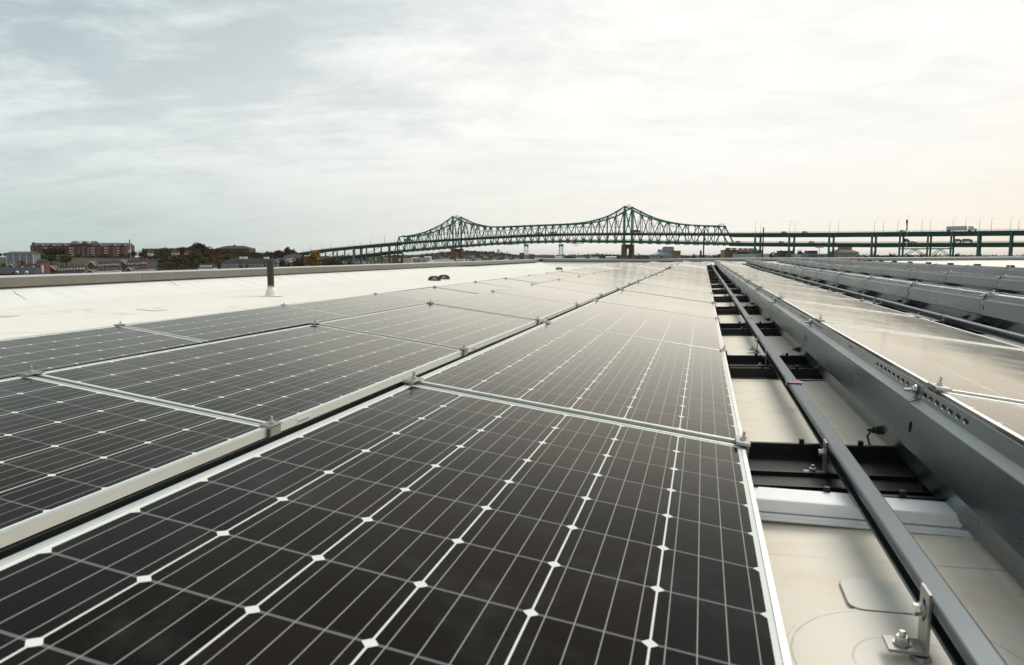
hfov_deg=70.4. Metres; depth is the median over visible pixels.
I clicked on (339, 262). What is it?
tree
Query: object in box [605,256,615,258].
waterfront shed
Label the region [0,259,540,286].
parapet wall
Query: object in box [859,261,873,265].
wind deflector
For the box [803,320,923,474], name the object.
wind deflector
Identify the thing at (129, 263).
row house
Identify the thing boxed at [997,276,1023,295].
wind deflector
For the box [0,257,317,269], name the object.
hill
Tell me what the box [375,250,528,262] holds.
woods
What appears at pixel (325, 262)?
tree
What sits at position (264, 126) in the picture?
sky
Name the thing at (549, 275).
solar panel
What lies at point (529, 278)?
solar panel
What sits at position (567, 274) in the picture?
solar panel
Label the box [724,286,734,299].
strut rail
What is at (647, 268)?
solar panel
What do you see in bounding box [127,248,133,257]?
chapel house
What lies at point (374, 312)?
wind deflector
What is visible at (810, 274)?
wind deflector
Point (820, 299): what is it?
solar panel
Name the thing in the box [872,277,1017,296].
solar panel
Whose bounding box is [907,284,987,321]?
wind deflector
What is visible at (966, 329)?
ballast tray
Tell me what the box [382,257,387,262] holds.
house
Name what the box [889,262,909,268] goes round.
wind deflector
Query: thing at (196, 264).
tree
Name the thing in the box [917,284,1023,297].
solar panel
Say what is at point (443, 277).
roof drain
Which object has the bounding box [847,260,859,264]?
wind deflector
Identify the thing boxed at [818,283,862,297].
strut rail
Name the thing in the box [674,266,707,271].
solar panel
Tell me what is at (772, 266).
wind deflector
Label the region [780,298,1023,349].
solar panel
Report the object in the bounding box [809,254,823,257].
warehouse
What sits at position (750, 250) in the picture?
mill building
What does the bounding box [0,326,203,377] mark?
solar panel
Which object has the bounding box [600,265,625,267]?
solar panel
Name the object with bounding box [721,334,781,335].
cable
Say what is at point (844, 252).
school building
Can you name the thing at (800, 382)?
tape
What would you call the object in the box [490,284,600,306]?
solar panel
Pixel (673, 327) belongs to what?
solar panel
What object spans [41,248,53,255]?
tree
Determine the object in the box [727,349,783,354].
roof anchor
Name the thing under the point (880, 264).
wind deflector
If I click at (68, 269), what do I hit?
row house
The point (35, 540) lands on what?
wind deflector
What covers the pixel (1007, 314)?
wind deflector
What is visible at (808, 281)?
strut rail
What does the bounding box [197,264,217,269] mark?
house
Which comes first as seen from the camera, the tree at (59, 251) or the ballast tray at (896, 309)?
the ballast tray at (896, 309)
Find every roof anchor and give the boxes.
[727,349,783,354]
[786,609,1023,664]
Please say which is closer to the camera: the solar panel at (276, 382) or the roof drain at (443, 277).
the solar panel at (276, 382)
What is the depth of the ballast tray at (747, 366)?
3.83 m
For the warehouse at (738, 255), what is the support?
on the ground
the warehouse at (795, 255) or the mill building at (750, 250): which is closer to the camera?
the warehouse at (795, 255)
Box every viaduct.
[299,242,401,264]
[729,229,1023,257]
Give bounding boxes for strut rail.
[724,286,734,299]
[731,296,749,322]
[745,317,796,391]
[779,273,796,279]
[785,379,1007,664]
[795,277,820,285]
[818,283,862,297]
[858,294,946,320]
[875,276,920,282]
[921,282,999,293]
[939,315,1023,343]
[999,293,1023,296]
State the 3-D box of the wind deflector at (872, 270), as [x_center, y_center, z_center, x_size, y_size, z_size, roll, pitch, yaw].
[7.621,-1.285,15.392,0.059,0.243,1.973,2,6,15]
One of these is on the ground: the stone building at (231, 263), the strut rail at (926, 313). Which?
the stone building at (231, 263)
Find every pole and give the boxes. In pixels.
[703,230,704,257]
[762,227,763,257]
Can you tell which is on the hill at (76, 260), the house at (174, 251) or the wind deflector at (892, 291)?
the house at (174, 251)
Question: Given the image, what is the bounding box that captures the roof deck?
[0,260,1023,656]
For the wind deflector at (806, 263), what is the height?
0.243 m
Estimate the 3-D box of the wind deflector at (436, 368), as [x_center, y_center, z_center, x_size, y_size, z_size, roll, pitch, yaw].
[-0.090,0.167,3.200,0.027,0.239,1.971,2,6,15]
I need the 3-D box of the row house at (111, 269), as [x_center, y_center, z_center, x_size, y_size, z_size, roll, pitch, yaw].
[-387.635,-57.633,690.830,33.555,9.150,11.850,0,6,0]
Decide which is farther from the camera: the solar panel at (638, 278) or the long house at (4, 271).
the long house at (4, 271)
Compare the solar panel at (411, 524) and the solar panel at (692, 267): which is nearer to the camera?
the solar panel at (411, 524)
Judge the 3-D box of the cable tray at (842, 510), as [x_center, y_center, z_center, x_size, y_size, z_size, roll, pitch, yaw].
[0.617,0.413,1.730,0.940,0.060,0.116,2,6,15]
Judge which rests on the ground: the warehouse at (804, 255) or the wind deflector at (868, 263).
the warehouse at (804, 255)
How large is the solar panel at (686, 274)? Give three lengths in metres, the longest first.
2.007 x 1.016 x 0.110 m
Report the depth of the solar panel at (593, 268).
24.68 m
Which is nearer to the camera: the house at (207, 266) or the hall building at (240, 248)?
the house at (207, 266)
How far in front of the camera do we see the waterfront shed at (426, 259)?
994.98 m
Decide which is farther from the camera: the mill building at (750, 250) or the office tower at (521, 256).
the office tower at (521, 256)
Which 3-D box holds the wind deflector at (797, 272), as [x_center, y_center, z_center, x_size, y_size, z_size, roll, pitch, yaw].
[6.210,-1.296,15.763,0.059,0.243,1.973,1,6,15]
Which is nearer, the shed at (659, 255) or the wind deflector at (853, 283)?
the wind deflector at (853, 283)
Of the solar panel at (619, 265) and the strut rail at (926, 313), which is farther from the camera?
the solar panel at (619, 265)
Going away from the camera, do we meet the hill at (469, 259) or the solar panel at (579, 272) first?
the solar panel at (579, 272)
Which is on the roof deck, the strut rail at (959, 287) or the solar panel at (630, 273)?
the solar panel at (630, 273)
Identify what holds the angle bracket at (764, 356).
on the ballast tray at (747, 366)
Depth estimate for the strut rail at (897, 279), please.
12.36 m
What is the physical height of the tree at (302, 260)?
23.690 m
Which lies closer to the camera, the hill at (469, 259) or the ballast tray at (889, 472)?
the ballast tray at (889, 472)
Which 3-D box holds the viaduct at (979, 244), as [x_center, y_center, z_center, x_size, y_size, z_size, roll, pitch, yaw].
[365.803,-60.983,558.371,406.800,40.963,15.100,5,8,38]
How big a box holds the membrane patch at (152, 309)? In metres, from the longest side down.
0.342 x 0.242 x 0.004 m
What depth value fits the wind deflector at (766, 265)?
23.38 m
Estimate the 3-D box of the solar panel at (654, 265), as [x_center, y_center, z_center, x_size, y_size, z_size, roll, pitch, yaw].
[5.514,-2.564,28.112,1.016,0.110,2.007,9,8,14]
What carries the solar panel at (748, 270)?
on the ballast tray
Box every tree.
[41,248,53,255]
[44,255,58,264]
[51,247,67,256]
[58,254,72,264]
[190,255,197,259]
[192,242,202,250]
[193,261,200,268]
[200,244,206,253]
[274,250,283,257]
[279,259,285,266]
[284,247,292,255]
[290,257,301,266]
[300,254,306,265]
[303,250,321,265]
[321,258,329,265]
[328,258,335,264]
[335,258,344,264]
[346,259,355,264]
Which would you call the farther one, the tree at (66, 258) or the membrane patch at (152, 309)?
the tree at (66, 258)
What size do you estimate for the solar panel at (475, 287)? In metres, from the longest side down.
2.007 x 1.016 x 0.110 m
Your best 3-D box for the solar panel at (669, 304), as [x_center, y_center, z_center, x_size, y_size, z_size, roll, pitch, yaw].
[1.411,-0.261,6.840,1.016,0.110,2.007,9,8,14]
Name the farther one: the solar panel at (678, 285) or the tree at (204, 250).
the tree at (204, 250)
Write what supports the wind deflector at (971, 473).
on the roof deck
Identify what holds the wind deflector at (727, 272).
on the roof deck
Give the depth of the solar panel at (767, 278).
12.02 m
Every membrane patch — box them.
[0,314,19,316]
[138,308,167,310]
[839,579,914,614]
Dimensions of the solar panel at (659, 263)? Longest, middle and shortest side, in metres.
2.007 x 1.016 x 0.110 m
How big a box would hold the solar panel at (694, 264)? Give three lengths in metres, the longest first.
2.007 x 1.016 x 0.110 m
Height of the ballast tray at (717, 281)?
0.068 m
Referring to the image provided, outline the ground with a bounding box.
[346,261,391,263]
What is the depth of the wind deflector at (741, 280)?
10.27 m
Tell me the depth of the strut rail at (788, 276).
15.66 m
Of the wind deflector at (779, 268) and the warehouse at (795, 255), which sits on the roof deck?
the wind deflector at (779, 268)
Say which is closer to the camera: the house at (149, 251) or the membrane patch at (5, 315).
the membrane patch at (5, 315)
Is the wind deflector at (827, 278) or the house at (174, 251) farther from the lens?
the house at (174, 251)
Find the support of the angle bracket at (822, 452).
on the ballast tray at (889, 472)
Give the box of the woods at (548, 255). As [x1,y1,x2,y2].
[304,253,1023,257]
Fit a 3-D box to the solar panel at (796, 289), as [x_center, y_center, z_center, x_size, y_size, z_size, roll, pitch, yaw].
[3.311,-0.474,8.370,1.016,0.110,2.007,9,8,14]
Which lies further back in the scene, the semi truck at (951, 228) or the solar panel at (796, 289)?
the semi truck at (951, 228)
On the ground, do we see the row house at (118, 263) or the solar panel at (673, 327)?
the row house at (118, 263)
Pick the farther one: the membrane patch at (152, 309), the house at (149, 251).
the house at (149, 251)
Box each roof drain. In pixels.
[428,276,440,280]
[439,275,449,278]
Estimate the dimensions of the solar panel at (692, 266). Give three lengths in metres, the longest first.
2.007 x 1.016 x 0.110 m
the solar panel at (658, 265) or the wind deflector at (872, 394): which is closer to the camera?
the wind deflector at (872, 394)
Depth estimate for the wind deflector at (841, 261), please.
26.50 m
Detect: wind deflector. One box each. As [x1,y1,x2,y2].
[0,381,403,559]
[43,323,309,371]
[322,303,426,321]
[403,323,541,385]
[542,301,592,323]
[726,269,730,279]
[729,271,734,283]
[732,273,739,288]
[737,276,746,296]
[743,280,757,308]
[753,287,775,326]
[760,261,765,268]
[764,263,770,269]
[769,263,776,271]
[770,298,812,364]
[775,264,784,273]
[783,265,793,275]
[792,267,804,278]
[796,260,803,265]
[803,260,811,267]
[803,268,819,281]
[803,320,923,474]
[811,262,821,268]
[817,270,839,286]
[820,263,832,270]
[828,259,837,263]
[831,263,845,271]
[837,259,847,263]
[837,273,868,293]
[844,264,862,273]
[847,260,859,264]
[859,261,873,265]
[861,265,883,276]
[865,277,912,303]
[872,261,889,266]
[881,267,910,280]
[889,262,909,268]
[902,387,1023,588]
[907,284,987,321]
[908,263,934,270]
[908,269,947,285]
[932,264,965,272]
[945,272,1001,291]
[963,265,1006,275]
[980,294,1023,334]
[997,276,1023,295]
[1004,267,1023,276]
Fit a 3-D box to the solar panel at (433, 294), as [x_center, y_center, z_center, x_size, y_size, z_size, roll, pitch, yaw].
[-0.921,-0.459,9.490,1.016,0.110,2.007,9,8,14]
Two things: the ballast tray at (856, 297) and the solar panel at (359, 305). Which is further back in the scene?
the ballast tray at (856, 297)
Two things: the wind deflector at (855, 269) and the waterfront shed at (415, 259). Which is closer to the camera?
the wind deflector at (855, 269)
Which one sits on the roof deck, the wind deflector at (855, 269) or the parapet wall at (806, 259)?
the wind deflector at (855, 269)
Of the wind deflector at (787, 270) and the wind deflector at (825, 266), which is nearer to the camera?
the wind deflector at (787, 270)
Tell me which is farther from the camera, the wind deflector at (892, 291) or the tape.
the wind deflector at (892, 291)
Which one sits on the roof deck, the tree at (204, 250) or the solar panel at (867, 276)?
the solar panel at (867, 276)
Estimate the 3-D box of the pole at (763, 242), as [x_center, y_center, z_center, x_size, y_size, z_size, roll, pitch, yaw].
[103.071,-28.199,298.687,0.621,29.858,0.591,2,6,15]
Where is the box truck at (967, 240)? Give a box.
[962,239,972,242]
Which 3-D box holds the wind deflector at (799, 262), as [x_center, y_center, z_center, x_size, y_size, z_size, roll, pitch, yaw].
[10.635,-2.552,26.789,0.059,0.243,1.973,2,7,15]
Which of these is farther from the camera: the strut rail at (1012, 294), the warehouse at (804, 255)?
the warehouse at (804, 255)
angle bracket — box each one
[748,334,757,349]
[758,349,766,365]
[803,439,827,472]
[882,583,932,656]
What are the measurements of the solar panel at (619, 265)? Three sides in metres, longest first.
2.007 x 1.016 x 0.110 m
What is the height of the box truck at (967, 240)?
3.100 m
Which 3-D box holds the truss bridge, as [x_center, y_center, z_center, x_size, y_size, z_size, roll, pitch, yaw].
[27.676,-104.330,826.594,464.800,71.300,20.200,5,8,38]
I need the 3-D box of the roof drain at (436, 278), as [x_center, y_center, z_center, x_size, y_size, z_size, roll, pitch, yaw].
[-2.130,-1.490,19.900,0.370,0.126,0.370,2,6,15]
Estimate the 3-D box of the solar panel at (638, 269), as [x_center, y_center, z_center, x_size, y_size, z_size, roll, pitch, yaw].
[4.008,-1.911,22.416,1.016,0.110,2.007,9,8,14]
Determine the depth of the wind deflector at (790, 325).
4.45 m
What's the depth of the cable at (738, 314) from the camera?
7.34 m
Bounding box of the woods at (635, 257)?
[562,253,1023,258]
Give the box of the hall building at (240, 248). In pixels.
[215,245,255,252]
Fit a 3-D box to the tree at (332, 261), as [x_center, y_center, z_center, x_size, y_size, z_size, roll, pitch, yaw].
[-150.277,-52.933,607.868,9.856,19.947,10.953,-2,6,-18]
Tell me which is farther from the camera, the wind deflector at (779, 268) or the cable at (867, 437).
the wind deflector at (779, 268)
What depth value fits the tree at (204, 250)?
854.60 m
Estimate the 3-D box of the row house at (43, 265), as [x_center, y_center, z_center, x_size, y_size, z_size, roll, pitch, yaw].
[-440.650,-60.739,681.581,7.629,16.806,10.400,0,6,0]
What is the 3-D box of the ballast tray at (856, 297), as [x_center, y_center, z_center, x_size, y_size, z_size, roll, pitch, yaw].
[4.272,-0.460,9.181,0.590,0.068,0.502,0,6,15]
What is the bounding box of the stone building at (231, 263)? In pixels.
[221,257,279,268]
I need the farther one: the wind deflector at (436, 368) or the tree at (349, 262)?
the tree at (349, 262)
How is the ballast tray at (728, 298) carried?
on the roof deck
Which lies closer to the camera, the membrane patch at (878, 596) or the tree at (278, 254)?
the membrane patch at (878, 596)
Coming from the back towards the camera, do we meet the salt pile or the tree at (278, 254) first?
the salt pile
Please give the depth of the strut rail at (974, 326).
4.67 m
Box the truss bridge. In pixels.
[392,205,737,263]
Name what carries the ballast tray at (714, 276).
on the roof deck
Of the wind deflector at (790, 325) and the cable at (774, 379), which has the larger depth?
the wind deflector at (790, 325)
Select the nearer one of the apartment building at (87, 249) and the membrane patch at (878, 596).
the membrane patch at (878, 596)
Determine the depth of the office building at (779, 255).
656.50 m
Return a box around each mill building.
[657,247,674,258]
[720,248,761,257]
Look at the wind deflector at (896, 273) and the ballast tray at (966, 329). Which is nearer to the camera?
the ballast tray at (966, 329)
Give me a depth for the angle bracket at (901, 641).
1.10 m
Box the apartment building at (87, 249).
[30,241,134,257]
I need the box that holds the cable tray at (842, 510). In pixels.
[754,487,973,537]
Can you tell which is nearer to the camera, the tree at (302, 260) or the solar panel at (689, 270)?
the solar panel at (689, 270)
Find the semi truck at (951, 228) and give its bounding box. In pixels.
[946,226,976,230]
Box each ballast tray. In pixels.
[709,275,725,277]
[710,277,727,280]
[710,280,731,283]
[710,283,734,287]
[712,288,741,293]
[713,295,748,301]
[715,305,760,313]
[719,321,780,335]
[726,353,834,378]
[748,438,943,501]
[839,293,870,299]
[873,303,917,311]
[930,319,1003,333]
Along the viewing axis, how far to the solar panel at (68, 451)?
2.02 m
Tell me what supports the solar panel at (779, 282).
on the ballast tray at (856, 297)
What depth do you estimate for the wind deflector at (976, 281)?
9.55 m
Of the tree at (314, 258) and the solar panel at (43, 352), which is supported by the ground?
the tree at (314, 258)
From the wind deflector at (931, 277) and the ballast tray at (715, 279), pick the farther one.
the ballast tray at (715, 279)
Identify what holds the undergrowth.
on the hill at (76, 260)
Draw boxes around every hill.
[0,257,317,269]
[379,253,503,262]
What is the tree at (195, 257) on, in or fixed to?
on the hill at (76, 260)
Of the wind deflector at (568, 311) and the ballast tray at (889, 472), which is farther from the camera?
the wind deflector at (568, 311)
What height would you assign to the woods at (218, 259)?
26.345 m
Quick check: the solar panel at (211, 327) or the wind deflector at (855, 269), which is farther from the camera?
the wind deflector at (855, 269)
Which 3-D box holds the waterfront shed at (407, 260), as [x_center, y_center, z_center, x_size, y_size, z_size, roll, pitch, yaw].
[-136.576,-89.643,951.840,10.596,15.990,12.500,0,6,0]
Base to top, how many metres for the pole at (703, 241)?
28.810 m
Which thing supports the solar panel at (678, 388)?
on the ballast tray at (889, 472)
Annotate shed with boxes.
[403,258,411,262]
[412,257,418,262]
[419,257,423,262]
[424,257,430,262]
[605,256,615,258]
[649,252,671,258]
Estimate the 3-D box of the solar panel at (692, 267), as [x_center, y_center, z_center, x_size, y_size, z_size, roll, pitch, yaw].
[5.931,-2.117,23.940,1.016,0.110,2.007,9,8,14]
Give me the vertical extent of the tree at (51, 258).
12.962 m
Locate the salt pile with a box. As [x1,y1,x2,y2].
[428,259,454,261]
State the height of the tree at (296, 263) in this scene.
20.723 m
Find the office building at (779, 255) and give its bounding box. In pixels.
[773,253,791,257]
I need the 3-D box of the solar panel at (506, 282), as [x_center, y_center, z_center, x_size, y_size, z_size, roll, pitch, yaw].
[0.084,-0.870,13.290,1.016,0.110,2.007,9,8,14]
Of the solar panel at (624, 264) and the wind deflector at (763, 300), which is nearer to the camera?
the wind deflector at (763, 300)
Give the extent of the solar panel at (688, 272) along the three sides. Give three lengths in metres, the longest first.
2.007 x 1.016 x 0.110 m
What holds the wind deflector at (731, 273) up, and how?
on the roof deck
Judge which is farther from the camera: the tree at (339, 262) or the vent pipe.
the tree at (339, 262)
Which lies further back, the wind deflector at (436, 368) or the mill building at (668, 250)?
the mill building at (668, 250)
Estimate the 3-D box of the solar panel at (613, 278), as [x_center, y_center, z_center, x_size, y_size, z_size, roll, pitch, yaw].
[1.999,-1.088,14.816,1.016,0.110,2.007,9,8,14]
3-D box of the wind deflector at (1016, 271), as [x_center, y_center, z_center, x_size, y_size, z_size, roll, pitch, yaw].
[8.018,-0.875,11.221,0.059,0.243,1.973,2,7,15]
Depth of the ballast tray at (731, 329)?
5.56 m
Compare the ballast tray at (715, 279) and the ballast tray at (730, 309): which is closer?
the ballast tray at (730, 309)
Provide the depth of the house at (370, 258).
1199.71 m
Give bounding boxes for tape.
[788,381,803,383]
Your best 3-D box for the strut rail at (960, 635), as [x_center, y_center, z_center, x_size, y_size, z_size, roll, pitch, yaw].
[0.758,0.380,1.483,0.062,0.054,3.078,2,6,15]
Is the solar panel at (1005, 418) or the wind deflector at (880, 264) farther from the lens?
the wind deflector at (880, 264)
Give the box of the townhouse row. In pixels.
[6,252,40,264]
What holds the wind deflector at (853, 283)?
on the roof deck
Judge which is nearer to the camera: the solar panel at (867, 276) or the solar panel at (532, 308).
the solar panel at (532, 308)
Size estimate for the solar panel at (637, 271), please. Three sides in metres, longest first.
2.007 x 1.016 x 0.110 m
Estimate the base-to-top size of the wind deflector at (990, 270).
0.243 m
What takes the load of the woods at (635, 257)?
on the ground
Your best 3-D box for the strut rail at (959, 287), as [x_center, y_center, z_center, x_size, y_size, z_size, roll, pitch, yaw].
[5.855,-0.575,9.549,0.062,0.054,3.078,2,6,15]
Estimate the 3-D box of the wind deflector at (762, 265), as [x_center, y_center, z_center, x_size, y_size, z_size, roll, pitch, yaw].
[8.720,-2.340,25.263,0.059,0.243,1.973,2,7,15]
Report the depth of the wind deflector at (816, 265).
22.89 m
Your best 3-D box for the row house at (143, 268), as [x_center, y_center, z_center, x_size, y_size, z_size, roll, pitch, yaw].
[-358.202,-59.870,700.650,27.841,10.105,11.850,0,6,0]
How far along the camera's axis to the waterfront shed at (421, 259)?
994.99 m
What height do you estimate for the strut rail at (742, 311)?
0.054 m
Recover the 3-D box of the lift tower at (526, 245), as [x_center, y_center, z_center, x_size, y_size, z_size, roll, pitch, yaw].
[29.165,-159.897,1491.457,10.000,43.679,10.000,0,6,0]
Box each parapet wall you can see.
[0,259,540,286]
[541,257,1023,261]
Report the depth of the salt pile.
892.56 m
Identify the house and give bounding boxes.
[0,267,41,275]
[6,262,35,266]
[36,259,49,273]
[50,263,88,273]
[84,267,124,272]
[87,259,122,269]
[121,258,150,270]
[125,265,157,271]
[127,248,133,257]
[147,249,154,255]
[171,249,179,254]
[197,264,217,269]
[368,256,376,260]
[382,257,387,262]
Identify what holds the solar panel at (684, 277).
on the ballast tray at (722, 286)
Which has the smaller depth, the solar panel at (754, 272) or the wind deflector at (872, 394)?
the wind deflector at (872, 394)
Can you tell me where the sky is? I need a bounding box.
[0,0,1023,256]
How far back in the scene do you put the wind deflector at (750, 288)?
8.37 m
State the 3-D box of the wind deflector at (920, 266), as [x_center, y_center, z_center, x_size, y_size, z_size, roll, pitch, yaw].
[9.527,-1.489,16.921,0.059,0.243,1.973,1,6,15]
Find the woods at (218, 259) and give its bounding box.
[155,251,259,270]
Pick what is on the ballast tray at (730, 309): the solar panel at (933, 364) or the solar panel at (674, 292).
the solar panel at (674, 292)
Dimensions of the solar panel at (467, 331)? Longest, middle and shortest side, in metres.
2.007 x 1.016 x 0.110 m
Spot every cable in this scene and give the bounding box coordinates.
[717,314,761,314]
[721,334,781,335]
[731,377,825,380]
[866,430,875,444]
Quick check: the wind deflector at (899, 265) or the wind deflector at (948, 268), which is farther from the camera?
the wind deflector at (899, 265)
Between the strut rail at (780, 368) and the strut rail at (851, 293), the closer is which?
the strut rail at (780, 368)
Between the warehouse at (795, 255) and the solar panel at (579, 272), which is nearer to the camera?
the solar panel at (579, 272)
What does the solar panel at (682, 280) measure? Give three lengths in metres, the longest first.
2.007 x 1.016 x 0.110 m
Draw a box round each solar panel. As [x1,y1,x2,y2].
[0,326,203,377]
[0,375,268,547]
[0,383,791,664]
[17,324,463,436]
[113,305,350,341]
[280,294,426,315]
[309,303,537,355]
[373,287,475,301]
[402,323,750,458]
[427,292,576,324]
[433,282,512,293]
[474,278,535,287]
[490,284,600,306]
[505,275,557,282]
[530,273,571,278]
[530,280,617,296]
[542,301,726,355]
[550,271,583,276]
[558,276,629,290]
[562,270,594,274]
[573,269,602,272]
[578,273,637,285]
[584,267,609,270]
[593,290,719,320]
[594,266,620,269]
[594,272,645,280]
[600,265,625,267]
[605,270,650,278]
[607,264,632,266]
[613,263,635,265]
[614,268,655,275]
[620,283,715,303]
[624,267,659,272]
[632,266,662,271]
[636,278,712,293]
[637,265,665,270]
[639,264,667,268]
[643,263,670,268]
[647,262,671,265]
[647,275,711,287]
[655,272,709,281]
[663,270,709,279]
[666,269,708,275]
[669,267,708,273]
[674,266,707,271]
[677,265,707,270]
[678,263,706,268]
[680,263,706,266]
[720,263,751,267]
[727,267,770,273]
[730,269,782,276]
[732,270,792,279]
[736,273,809,284]
[742,276,831,291]
[750,281,864,300]
[761,287,921,317]
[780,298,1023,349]
[819,321,1023,403]
[822,270,913,281]
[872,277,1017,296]
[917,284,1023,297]
[936,391,1023,445]
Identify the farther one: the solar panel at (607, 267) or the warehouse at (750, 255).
the warehouse at (750, 255)
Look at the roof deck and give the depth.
3.21 m
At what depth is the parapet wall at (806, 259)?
39.56 m
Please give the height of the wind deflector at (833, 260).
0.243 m
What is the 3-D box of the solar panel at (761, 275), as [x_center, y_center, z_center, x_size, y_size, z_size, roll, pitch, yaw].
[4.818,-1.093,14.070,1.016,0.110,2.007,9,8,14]
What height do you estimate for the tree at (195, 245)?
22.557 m
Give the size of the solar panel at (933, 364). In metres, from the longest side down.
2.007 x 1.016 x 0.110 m
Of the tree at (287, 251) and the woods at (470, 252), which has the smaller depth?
the tree at (287, 251)
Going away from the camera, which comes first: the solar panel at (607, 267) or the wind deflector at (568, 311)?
the wind deflector at (568, 311)
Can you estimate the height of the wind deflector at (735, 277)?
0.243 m
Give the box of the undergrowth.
[151,251,256,270]
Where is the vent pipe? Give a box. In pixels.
[261,261,283,296]
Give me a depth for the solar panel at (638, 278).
16.73 m
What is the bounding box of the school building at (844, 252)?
[830,247,858,257]
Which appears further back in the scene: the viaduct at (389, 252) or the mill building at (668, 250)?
the viaduct at (389, 252)
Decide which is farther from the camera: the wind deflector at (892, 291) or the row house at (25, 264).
the row house at (25, 264)
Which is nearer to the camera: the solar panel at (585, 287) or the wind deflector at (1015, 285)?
the wind deflector at (1015, 285)
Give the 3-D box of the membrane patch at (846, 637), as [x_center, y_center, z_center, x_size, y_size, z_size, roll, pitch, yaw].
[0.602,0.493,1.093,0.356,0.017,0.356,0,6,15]
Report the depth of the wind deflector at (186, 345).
3.46 m
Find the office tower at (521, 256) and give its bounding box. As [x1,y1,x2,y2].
[519,253,523,259]
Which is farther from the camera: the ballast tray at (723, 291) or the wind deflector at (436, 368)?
the ballast tray at (723, 291)
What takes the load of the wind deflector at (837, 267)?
on the roof deck
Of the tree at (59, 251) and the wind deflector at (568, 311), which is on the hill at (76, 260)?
the tree at (59, 251)
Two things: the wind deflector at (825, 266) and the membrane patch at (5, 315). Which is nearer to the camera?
the membrane patch at (5, 315)
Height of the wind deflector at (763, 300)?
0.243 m
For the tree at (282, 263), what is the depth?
606.07 m
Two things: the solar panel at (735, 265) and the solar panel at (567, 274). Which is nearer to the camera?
the solar panel at (567, 274)
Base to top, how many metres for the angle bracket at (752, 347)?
0.096 m
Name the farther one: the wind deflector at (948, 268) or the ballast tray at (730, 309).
the wind deflector at (948, 268)
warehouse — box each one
[732,254,744,257]
[745,254,756,257]
[786,254,800,257]
[801,254,808,257]
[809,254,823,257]
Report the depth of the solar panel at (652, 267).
26.24 m
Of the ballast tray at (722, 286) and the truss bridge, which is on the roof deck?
the ballast tray at (722, 286)

